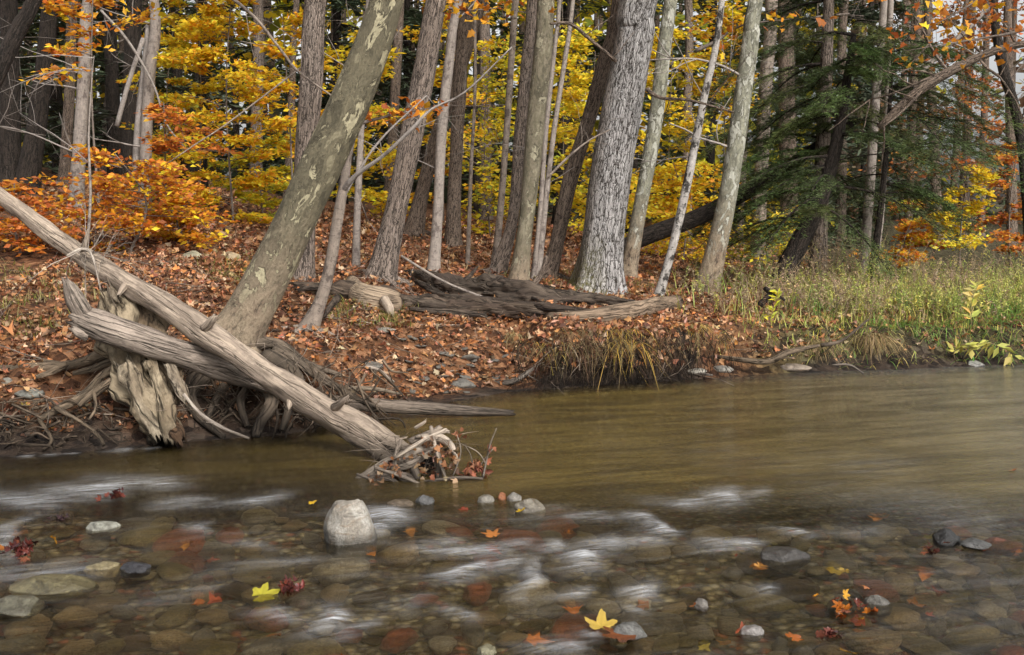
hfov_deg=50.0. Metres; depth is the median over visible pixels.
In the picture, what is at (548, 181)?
slim tree
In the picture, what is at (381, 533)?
cobble
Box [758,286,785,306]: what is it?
bank branch
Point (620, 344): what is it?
dry grass
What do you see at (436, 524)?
cobble
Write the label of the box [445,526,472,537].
cobble
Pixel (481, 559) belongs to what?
cobble
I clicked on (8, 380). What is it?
stone
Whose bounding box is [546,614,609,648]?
cobble
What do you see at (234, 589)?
cobble
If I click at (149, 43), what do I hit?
birch tree
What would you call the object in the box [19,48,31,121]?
hemlock tree
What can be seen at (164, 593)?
cobble
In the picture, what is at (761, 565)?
fallen leaf
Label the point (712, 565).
cobble
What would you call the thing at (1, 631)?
cobble
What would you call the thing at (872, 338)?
grass tuft
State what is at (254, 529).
cobble
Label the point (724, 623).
cobble
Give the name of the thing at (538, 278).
curved snag
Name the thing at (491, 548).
sunken leaf
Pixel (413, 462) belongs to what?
driftwood tangle
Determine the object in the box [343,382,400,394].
bank branch
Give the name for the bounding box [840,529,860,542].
cobble
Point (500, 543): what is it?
cobble
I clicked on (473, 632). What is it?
cobble
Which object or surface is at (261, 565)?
cobble
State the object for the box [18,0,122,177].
hemlock tree
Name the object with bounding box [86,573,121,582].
cobble
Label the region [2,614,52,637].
cobble
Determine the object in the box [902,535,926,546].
cobble
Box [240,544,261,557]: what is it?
cobble
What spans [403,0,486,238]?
brown tree
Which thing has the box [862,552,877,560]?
cobble
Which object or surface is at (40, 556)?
cobble
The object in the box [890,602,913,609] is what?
cobble
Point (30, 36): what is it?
hemlock tree
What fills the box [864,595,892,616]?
rock
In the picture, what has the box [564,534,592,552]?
cobble
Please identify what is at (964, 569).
cobble
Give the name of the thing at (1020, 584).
cobble
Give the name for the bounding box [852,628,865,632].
sunken leaf
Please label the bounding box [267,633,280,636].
sunken leaf
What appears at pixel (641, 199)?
sycamore tree
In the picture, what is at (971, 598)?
cobble
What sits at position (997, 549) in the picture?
cobble
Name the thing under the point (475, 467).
caught twig
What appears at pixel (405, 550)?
cobble
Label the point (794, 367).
stone
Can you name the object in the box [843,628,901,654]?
cobble
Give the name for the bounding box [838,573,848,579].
cobble
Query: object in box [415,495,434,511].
rock
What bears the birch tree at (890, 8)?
on the ground at (720, 593)
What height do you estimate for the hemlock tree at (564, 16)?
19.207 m
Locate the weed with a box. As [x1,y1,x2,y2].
[672,224,1023,328]
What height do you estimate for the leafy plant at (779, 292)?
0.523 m
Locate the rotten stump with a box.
[93,276,193,448]
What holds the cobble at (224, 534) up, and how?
on the ground at (720, 593)
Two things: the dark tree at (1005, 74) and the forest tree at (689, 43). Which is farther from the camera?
the forest tree at (689, 43)
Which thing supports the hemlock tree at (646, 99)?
on the ground at (720, 593)
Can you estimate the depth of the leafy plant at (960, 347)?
10.40 m
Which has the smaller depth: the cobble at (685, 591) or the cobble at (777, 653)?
the cobble at (777, 653)
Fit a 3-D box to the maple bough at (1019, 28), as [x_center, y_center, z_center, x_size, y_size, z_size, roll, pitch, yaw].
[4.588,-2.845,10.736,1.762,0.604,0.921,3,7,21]
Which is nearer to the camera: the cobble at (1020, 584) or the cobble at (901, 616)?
the cobble at (901, 616)
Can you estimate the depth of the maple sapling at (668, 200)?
19.22 m
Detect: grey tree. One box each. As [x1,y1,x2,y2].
[57,0,77,183]
[749,0,777,263]
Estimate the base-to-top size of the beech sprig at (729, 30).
0.861 m
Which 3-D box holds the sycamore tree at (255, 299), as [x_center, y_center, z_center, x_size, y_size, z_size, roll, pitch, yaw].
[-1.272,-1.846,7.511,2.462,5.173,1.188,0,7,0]
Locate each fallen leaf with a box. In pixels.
[252,582,279,602]
[458,507,468,512]
[481,528,499,536]
[584,608,616,629]
[602,626,635,642]
[735,619,746,633]
[754,562,767,568]
[785,632,803,641]
[837,567,849,572]
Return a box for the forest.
[19,0,1023,225]
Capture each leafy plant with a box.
[764,288,782,321]
[946,337,979,361]
[954,340,1023,365]
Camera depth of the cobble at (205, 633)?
4.17 m
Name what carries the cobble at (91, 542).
on the ground at (720, 593)
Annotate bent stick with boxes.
[183,393,249,439]
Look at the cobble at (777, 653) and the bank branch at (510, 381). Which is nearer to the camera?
the cobble at (777, 653)
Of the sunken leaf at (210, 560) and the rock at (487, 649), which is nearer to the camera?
the rock at (487, 649)
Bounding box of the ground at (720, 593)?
[0,167,1023,654]
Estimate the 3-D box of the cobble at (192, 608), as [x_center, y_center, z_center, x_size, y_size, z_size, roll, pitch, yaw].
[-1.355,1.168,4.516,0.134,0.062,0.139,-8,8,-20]
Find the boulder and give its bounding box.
[323,499,377,559]
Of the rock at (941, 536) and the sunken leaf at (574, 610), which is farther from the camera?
the rock at (941, 536)
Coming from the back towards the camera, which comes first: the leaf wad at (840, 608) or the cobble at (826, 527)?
the cobble at (826, 527)
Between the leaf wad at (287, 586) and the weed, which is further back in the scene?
the weed
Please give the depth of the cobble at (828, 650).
4.03 m
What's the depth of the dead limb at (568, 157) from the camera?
11.46 m
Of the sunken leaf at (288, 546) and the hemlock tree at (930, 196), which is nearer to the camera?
the sunken leaf at (288, 546)
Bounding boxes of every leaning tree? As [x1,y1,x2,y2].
[0,0,42,87]
[530,0,618,279]
[624,116,859,250]
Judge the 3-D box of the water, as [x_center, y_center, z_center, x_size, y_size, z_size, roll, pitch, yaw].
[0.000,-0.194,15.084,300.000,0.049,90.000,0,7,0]
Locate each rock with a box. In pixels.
[0,595,44,619]
[6,574,99,603]
[83,561,121,577]
[85,521,122,537]
[120,561,150,577]
[387,499,413,510]
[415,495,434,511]
[476,643,496,654]
[477,494,493,509]
[497,492,506,505]
[507,492,521,506]
[514,498,545,520]
[613,621,646,642]
[694,598,707,613]
[740,624,763,641]
[761,546,810,572]
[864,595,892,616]
[932,528,960,549]
[959,538,991,550]
[968,360,984,366]
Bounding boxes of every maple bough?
[816,0,1019,68]
[886,6,1023,67]
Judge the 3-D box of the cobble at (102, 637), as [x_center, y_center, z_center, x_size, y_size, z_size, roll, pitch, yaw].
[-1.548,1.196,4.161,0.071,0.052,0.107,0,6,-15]
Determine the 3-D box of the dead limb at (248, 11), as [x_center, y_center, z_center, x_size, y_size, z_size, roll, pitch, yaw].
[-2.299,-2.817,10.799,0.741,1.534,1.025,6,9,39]
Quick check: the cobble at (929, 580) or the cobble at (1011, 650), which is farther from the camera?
the cobble at (929, 580)
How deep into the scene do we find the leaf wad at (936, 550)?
4.99 m
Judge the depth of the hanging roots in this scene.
9.35 m
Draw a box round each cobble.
[0,518,24,535]
[0,568,27,583]
[0,582,6,597]
[0,625,5,636]
[0,633,48,654]
[2,532,28,548]
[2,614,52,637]
[3,558,19,566]
[6,563,24,570]
[14,569,42,582]
[31,548,45,563]
[41,556,87,573]
[48,527,75,539]
[51,595,87,608]
[52,605,98,628]
[55,639,94,654]
[59,510,73,523]
[79,536,110,552]
[83,638,125,654]
[85,558,101,566]
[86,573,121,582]
[94,578,115,593]
[95,635,111,645]
[110,605,136,617]
[113,623,135,637]
[116,526,171,547]
[118,517,152,530]
[120,633,151,652]
[122,571,156,583]
[135,589,156,599]
[140,550,174,566]
[148,629,192,652]
[150,517,175,527]
[151,529,205,553]
[153,606,189,629]
[155,612,165,618]
[156,562,193,581]
[156,587,179,601]
[167,550,207,573]
[167,603,198,616]
[180,639,237,654]
[185,527,201,529]
[190,575,203,587]
[190,584,214,607]
[193,627,215,640]
[195,609,231,625]
[197,541,234,568]
[201,574,212,581]
[213,570,228,581]
[214,582,251,598]
[215,526,244,544]
[228,605,251,618]
[232,571,272,585]
[234,554,283,572]
[239,506,277,524]
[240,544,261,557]
[240,636,282,654]
[241,586,277,606]
[243,606,289,632]
[249,524,264,533]
[261,550,279,557]
[270,568,290,581]
[275,517,288,523]
[278,592,293,600]
[278,628,313,653]
[281,520,307,531]
[285,591,315,608]
[286,638,345,654]
[287,621,303,629]
[291,587,303,594]
[294,563,314,573]
[301,532,321,548]
[308,621,335,635]
[311,552,333,565]
[312,558,369,585]
[316,541,326,552]
[320,583,349,604]
[333,621,353,630]
[336,627,363,643]
[352,590,385,605]
[361,636,382,644]
[365,619,395,635]
[375,528,390,551]
[375,542,419,567]
[379,627,418,653]
[398,608,422,621]
[399,584,415,590]
[409,594,438,606]
[420,620,447,635]
[422,520,458,534]
[427,562,459,579]
[428,636,456,654]
[432,554,446,562]
[443,619,452,628]
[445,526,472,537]
[461,620,484,646]
[462,582,492,606]
[467,610,500,629]
[473,554,499,570]
[475,579,488,582]
[487,547,501,553]
[489,587,508,598]
[489,625,504,633]
[493,605,508,619]
[495,529,546,551]
[495,559,518,574]
[496,631,527,645]
[497,541,507,548]
[498,578,557,613]
[502,646,523,654]
[516,555,541,572]
[516,617,551,634]
[523,573,544,581]
[536,517,579,538]
[536,604,568,618]
[539,530,562,542]
[540,559,553,565]
[540,561,584,581]
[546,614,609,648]
[549,583,556,589]
[552,596,575,607]
[555,580,572,596]
[561,555,585,561]
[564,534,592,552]
[573,525,612,537]
[574,596,595,611]
[576,560,601,572]
[577,531,596,541]
[586,598,621,618]
[600,643,617,652]
[602,538,626,553]
[607,570,643,598]
[613,554,635,564]
[616,595,650,610]
[616,611,687,634]
[623,638,655,654]
[633,543,670,562]
[653,633,678,652]
[657,583,670,593]
[661,602,686,614]
[664,542,679,549]
[672,545,700,557]
[676,595,710,609]
[678,652,698,654]
[679,587,692,596]
[687,625,714,639]
[690,530,724,548]
[694,527,732,542]
[702,525,720,528]
[706,561,720,568]
[717,616,749,635]
[721,527,738,535]
[721,567,743,580]
[722,608,738,617]
[730,584,758,597]
[731,593,796,616]
[736,552,777,576]
[754,549,761,555]
[757,527,791,544]
[763,651,788,654]
[765,632,783,638]
[771,577,819,601]
[772,636,788,652]
[787,634,818,649]
[790,536,810,551]
[792,645,814,654]
[799,575,815,583]
[805,604,827,617]
[806,566,836,575]
[811,532,826,539]
[814,645,846,654]
[819,522,834,531]
[823,549,850,559]
[823,559,857,574]
[826,593,862,618]
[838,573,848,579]
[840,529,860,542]
[843,614,871,628]
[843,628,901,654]
[853,579,899,601]
[861,537,885,548]
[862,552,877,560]
[870,525,898,540]
[874,546,908,563]
[878,606,925,631]
[883,571,917,594]
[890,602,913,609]
[894,526,910,535]
[900,635,950,654]
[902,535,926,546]
[903,548,931,559]
[905,594,951,618]
[918,542,954,554]
[919,577,932,582]
[919,636,938,641]
[928,553,963,569]
[930,620,946,636]
[937,579,962,591]
[940,624,1002,654]
[943,562,980,579]
[945,525,972,537]
[950,651,963,654]
[965,526,991,535]
[968,576,990,592]
[968,596,981,603]
[973,600,1006,621]
[977,564,1002,574]
[981,537,1022,555]
[989,584,1015,601]
[992,598,1008,611]
[995,616,1023,634]
[996,645,1023,654]
[998,535,1021,543]
[1007,610,1023,629]
[1010,575,1023,584]
[1011,580,1023,595]
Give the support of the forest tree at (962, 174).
on the ground at (720, 593)
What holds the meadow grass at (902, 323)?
on the ground at (720, 593)
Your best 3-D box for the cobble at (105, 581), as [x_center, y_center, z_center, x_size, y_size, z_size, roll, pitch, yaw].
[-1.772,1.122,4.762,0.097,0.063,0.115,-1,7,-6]
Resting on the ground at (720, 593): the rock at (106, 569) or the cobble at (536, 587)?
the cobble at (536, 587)
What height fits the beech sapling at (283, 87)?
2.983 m
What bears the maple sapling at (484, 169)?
on the ground at (720, 593)
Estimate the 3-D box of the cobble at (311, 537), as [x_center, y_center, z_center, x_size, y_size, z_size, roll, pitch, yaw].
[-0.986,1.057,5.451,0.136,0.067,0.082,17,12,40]
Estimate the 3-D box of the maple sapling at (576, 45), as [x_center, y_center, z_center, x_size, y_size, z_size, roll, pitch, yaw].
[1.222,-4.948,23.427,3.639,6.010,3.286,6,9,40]
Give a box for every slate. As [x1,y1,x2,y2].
[365,361,383,368]
[418,376,429,380]
[439,351,451,356]
[459,374,470,379]
[461,354,479,359]
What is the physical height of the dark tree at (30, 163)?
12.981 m
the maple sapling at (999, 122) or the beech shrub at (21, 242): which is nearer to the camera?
the beech shrub at (21, 242)
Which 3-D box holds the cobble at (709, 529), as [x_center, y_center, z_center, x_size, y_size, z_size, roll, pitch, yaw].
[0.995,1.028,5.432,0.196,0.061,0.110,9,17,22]
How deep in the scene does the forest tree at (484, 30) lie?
26.46 m
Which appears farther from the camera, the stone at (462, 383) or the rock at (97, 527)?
the stone at (462, 383)
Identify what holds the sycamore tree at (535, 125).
on the ground at (720, 593)
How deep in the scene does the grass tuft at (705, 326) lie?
10.01 m
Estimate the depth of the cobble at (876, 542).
5.33 m
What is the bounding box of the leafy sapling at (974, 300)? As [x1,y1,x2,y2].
[960,280,984,325]
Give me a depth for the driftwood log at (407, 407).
7.90 m
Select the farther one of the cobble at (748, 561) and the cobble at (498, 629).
the cobble at (748, 561)
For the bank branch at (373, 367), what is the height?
0.779 m
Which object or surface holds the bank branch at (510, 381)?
on the ground at (720, 593)
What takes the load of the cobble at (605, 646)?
on the ground at (720, 593)
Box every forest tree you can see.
[97,0,146,174]
[185,0,223,182]
[249,0,263,190]
[280,0,300,197]
[325,0,403,209]
[447,0,493,219]
[551,0,574,223]
[681,0,693,242]
[718,91,748,244]
[776,0,863,258]
[832,0,848,240]
[893,0,955,241]
[905,0,944,238]
[907,0,1004,246]
[926,0,1023,251]
[972,0,989,236]
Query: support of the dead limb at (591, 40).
attached to the oak tree at (599, 266)
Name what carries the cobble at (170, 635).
on the ground at (720, 593)
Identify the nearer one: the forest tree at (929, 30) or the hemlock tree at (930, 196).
the hemlock tree at (930, 196)
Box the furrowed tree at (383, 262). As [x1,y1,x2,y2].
[346,0,446,294]
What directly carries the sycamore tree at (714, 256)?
on the ground at (720, 593)
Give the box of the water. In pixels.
[0,365,1023,654]
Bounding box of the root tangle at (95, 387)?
[0,351,193,455]
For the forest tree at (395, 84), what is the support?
on the ground at (720, 593)
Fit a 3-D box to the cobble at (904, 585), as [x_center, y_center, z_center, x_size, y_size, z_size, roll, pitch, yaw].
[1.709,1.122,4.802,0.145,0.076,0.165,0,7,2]
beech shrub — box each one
[0,178,86,256]
[20,144,241,252]
[125,183,227,251]
[851,214,936,274]
[887,199,989,258]
[927,164,999,273]
[976,142,1023,267]
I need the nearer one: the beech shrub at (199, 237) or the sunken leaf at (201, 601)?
the sunken leaf at (201, 601)
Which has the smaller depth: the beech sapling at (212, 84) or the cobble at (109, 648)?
the cobble at (109, 648)
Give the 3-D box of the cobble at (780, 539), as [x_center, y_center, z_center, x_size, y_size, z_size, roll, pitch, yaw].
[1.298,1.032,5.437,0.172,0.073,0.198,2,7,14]
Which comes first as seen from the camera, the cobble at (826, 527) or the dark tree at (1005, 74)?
the cobble at (826, 527)
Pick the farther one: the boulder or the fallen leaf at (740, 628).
the boulder
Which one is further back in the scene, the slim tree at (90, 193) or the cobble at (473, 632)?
the slim tree at (90, 193)
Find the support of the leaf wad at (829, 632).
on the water
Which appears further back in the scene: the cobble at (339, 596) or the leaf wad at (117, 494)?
the leaf wad at (117, 494)
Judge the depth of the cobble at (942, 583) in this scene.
4.75 m
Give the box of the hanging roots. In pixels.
[506,328,742,394]
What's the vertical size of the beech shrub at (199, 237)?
0.801 m
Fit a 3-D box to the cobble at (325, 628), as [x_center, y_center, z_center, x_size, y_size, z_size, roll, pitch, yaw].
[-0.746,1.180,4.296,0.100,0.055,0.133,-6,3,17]
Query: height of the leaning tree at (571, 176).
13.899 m
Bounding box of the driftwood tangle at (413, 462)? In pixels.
[345,418,483,491]
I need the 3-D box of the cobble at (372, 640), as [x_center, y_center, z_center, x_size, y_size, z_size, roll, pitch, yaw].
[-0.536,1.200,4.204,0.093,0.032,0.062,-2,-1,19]
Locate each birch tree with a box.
[0,0,91,208]
[70,0,186,212]
[387,0,475,271]
[624,0,776,296]
[850,0,990,279]
[878,0,893,266]
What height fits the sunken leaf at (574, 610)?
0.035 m
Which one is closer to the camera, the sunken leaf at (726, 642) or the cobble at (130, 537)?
the sunken leaf at (726, 642)
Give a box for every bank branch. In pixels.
[288,303,397,382]
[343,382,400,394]
[493,355,556,384]
[697,372,712,375]
[714,344,819,364]
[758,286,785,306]
[815,299,875,358]
[832,363,863,373]
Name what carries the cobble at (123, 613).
on the ground at (720, 593)
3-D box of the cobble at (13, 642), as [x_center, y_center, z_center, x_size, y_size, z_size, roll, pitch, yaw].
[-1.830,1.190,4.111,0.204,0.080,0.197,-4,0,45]
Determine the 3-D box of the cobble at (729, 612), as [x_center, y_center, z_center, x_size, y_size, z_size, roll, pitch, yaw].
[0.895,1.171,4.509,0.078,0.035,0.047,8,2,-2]
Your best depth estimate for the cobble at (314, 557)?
5.09 m
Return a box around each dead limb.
[159,68,299,163]
[232,0,334,116]
[546,90,624,178]
[550,15,633,62]
[645,87,772,151]
[828,0,1023,160]
[887,7,990,88]
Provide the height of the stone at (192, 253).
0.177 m
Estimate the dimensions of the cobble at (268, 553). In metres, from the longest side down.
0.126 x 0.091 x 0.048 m
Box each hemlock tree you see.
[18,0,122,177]
[18,0,155,173]
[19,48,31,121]
[20,0,244,174]
[62,1,299,178]
[158,0,346,189]
[246,0,432,203]
[325,0,467,205]
[364,2,577,217]
[491,0,662,225]
[535,0,726,232]
[638,0,816,236]
[664,0,914,248]
[664,0,962,281]
[711,21,975,290]
[731,17,1023,290]
[777,0,947,238]
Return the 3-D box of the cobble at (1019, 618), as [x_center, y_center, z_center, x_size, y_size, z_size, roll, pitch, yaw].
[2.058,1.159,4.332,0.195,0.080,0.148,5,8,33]
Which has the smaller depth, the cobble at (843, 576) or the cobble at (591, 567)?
the cobble at (843, 576)
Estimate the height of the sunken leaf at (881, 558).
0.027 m
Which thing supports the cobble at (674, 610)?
on the ground at (720, 593)
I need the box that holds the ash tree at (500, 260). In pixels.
[478,0,536,274]
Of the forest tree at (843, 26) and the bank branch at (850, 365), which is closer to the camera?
the bank branch at (850, 365)
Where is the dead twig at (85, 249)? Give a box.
[0,185,184,352]
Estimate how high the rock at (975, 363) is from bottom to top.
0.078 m
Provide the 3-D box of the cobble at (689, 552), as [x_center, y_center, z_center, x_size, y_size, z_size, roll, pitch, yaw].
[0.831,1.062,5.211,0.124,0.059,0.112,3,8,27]
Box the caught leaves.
[512,317,736,376]
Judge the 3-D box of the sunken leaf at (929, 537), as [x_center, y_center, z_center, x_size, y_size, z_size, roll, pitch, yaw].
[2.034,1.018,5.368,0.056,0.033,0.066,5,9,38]
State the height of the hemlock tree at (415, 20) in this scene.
17.350 m
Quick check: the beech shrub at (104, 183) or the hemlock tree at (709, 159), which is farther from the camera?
the hemlock tree at (709, 159)
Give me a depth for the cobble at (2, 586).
4.69 m
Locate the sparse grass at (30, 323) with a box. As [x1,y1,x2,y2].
[0,250,686,336]
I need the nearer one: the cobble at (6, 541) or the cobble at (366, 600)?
the cobble at (366, 600)
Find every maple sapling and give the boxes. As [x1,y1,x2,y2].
[292,29,423,217]
[375,0,514,221]
[445,34,548,235]
[478,0,631,237]
[538,50,651,235]
[628,27,727,242]
[629,158,755,268]
[675,0,774,172]
[727,209,795,263]
[852,0,1023,248]
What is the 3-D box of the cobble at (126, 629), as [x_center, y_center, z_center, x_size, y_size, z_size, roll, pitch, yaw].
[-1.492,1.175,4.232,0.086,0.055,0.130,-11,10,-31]
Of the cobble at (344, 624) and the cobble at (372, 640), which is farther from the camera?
the cobble at (344, 624)
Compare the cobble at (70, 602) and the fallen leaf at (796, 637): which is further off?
the cobble at (70, 602)
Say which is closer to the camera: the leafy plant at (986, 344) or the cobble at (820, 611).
the cobble at (820, 611)
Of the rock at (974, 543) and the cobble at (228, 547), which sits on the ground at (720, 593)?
the cobble at (228, 547)
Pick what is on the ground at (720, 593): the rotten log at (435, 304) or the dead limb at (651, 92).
the rotten log at (435, 304)
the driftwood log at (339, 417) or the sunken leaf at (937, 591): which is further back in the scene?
the driftwood log at (339, 417)
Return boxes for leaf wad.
[0,536,38,563]
[95,487,125,500]
[278,574,304,596]
[813,589,877,619]
[815,626,843,640]
[921,541,950,554]
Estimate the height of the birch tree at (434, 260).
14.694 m
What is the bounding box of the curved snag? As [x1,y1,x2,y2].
[533,255,552,283]
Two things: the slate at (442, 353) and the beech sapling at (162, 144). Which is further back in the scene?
the beech sapling at (162, 144)
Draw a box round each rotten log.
[287,280,545,318]
[404,265,635,311]
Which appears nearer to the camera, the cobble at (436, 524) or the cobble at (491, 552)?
the cobble at (491, 552)
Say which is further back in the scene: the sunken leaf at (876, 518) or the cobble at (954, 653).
the sunken leaf at (876, 518)
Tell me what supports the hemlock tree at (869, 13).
on the ground at (720, 593)
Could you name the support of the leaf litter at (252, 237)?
on the ground at (720, 593)
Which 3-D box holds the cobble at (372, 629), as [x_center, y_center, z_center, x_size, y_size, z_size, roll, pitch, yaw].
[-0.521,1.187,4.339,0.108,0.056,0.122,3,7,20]
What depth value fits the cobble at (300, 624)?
4.33 m
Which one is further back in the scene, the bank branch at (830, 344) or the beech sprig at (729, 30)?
the beech sprig at (729, 30)
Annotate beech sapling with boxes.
[19,0,165,230]
[107,102,242,227]
[116,13,214,201]
[150,0,295,223]
[156,0,255,208]
[197,132,295,221]
[229,6,333,177]
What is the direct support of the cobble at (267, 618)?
on the ground at (720, 593)
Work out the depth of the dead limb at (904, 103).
13.14 m
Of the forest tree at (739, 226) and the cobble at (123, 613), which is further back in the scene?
the forest tree at (739, 226)
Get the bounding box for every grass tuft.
[504,328,527,349]
[684,319,725,344]
[788,339,858,370]
[841,332,914,360]
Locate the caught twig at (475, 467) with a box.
[452,427,496,478]
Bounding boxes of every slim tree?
[0,18,100,247]
[198,0,209,211]
[216,0,413,266]
[390,0,586,262]
[445,0,594,275]
[465,0,503,264]
[530,0,561,279]
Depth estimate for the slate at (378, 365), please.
8.66 m
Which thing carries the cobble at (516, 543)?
on the ground at (720, 593)
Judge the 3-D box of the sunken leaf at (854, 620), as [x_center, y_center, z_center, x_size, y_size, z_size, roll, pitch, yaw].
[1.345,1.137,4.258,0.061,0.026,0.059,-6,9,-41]
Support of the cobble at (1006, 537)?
on the ground at (720, 593)
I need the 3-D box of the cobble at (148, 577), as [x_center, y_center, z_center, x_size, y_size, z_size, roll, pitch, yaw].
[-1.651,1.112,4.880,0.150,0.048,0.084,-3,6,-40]
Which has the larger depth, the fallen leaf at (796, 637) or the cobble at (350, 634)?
the cobble at (350, 634)
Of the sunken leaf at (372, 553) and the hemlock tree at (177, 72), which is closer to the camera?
the sunken leaf at (372, 553)
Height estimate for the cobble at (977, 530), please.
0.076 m
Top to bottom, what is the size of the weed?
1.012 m
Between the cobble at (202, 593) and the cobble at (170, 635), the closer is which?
the cobble at (170, 635)
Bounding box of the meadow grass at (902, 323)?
[646,257,1023,369]
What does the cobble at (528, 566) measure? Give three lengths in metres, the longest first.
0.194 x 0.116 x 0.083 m
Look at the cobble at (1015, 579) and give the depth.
4.83 m
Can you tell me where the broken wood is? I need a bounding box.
[346,275,401,316]
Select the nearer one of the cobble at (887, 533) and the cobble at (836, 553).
the cobble at (836, 553)
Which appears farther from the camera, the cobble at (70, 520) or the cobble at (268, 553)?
the cobble at (70, 520)
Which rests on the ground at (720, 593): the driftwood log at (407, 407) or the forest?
the forest
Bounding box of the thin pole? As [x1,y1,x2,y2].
[400,255,481,295]
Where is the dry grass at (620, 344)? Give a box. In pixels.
[516,322,733,389]
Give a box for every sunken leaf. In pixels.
[10,529,27,536]
[179,541,193,549]
[191,598,205,605]
[205,556,220,562]
[207,592,223,603]
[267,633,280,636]
[281,541,297,548]
[366,551,375,555]
[403,528,417,537]
[485,545,500,553]
[526,632,554,646]
[562,605,582,613]
[581,541,597,544]
[636,599,648,610]
[698,643,709,650]
[716,640,730,644]
[825,567,841,574]
[850,614,864,625]
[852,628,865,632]
[868,514,889,520]
[874,555,891,561]
[907,597,927,606]
[918,572,934,580]
[921,532,934,538]
[924,585,949,596]
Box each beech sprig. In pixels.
[363,96,448,131]
[421,0,554,37]
[688,9,803,60]
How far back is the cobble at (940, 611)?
4.43 m
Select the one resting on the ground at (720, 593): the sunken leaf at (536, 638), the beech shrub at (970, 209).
the beech shrub at (970, 209)
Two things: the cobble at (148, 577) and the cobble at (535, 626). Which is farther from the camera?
the cobble at (148, 577)
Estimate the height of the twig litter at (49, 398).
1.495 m
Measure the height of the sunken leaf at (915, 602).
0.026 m
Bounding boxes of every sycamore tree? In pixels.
[177,0,408,438]
[508,0,553,279]
[623,0,677,277]
[650,0,762,293]
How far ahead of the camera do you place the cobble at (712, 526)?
5.70 m
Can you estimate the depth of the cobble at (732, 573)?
4.84 m
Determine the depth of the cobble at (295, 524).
5.59 m
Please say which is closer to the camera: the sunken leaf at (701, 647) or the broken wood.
the sunken leaf at (701, 647)
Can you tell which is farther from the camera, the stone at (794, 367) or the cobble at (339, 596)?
the stone at (794, 367)
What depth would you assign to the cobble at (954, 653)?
4.05 m
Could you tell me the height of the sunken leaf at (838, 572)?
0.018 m
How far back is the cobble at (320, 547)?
5.21 m
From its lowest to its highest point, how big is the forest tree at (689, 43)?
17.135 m
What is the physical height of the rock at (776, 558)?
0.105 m
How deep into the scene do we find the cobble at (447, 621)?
4.38 m
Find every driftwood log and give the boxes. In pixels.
[0,186,408,460]
[61,277,305,394]
[325,394,516,415]
[545,295,683,321]
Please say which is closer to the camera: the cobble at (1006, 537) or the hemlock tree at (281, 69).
the cobble at (1006, 537)
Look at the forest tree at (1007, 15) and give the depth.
23.63 m
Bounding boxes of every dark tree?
[0,0,20,185]
[15,0,58,194]
[120,0,141,186]
[443,0,472,246]
[954,0,1023,234]
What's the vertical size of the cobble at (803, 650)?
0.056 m
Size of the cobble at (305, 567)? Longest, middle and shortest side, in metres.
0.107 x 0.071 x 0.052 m
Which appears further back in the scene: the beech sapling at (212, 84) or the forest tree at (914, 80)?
the forest tree at (914, 80)
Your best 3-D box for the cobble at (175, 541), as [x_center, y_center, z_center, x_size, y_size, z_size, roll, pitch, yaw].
[-1.605,1.054,5.300,0.259,0.122,0.211,-11,14,-19]
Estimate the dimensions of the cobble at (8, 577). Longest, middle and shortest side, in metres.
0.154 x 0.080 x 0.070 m
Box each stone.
[1,377,11,383]
[14,389,44,398]
[181,250,201,258]
[220,251,240,259]
[377,327,395,332]
[449,378,475,388]
[687,368,706,374]
[713,365,732,372]
[780,363,811,371]
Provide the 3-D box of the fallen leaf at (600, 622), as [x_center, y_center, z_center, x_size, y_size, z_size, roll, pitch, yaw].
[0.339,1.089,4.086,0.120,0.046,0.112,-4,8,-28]
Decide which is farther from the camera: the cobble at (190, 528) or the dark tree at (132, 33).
the dark tree at (132, 33)
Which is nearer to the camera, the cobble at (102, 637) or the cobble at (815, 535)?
the cobble at (102, 637)
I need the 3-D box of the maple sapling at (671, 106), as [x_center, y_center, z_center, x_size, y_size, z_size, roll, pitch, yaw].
[3.227,-3.906,22.741,2.795,4.569,2.538,0,7,0]
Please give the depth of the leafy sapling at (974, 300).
11.04 m
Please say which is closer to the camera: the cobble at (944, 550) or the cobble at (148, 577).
the cobble at (148, 577)
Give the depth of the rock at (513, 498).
5.80 m
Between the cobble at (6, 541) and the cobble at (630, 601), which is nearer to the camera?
the cobble at (630, 601)
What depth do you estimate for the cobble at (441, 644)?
4.06 m
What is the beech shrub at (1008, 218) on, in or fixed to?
on the ground at (720, 593)
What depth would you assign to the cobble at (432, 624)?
4.25 m
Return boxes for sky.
[25,0,1023,201]
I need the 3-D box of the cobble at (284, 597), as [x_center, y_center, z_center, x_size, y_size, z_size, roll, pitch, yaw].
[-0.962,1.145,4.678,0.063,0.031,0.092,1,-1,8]
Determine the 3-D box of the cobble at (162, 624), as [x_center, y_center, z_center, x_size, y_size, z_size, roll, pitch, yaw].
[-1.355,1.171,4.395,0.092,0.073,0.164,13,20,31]
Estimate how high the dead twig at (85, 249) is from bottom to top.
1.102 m
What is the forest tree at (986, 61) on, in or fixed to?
on the ground at (720, 593)
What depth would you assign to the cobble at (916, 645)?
4.07 m
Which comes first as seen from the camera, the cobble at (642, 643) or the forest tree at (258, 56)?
the cobble at (642, 643)
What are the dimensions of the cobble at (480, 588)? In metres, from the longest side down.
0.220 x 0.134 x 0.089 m
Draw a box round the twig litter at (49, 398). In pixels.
[0,221,785,432]
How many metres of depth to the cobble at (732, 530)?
5.66 m
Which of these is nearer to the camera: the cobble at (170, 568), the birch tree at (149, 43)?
the cobble at (170, 568)
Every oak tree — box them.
[292,0,326,281]
[567,0,657,295]
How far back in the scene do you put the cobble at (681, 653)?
3.97 m
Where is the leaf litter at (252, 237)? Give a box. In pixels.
[0,177,1023,438]
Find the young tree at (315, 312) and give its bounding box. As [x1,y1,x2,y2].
[281,46,511,338]

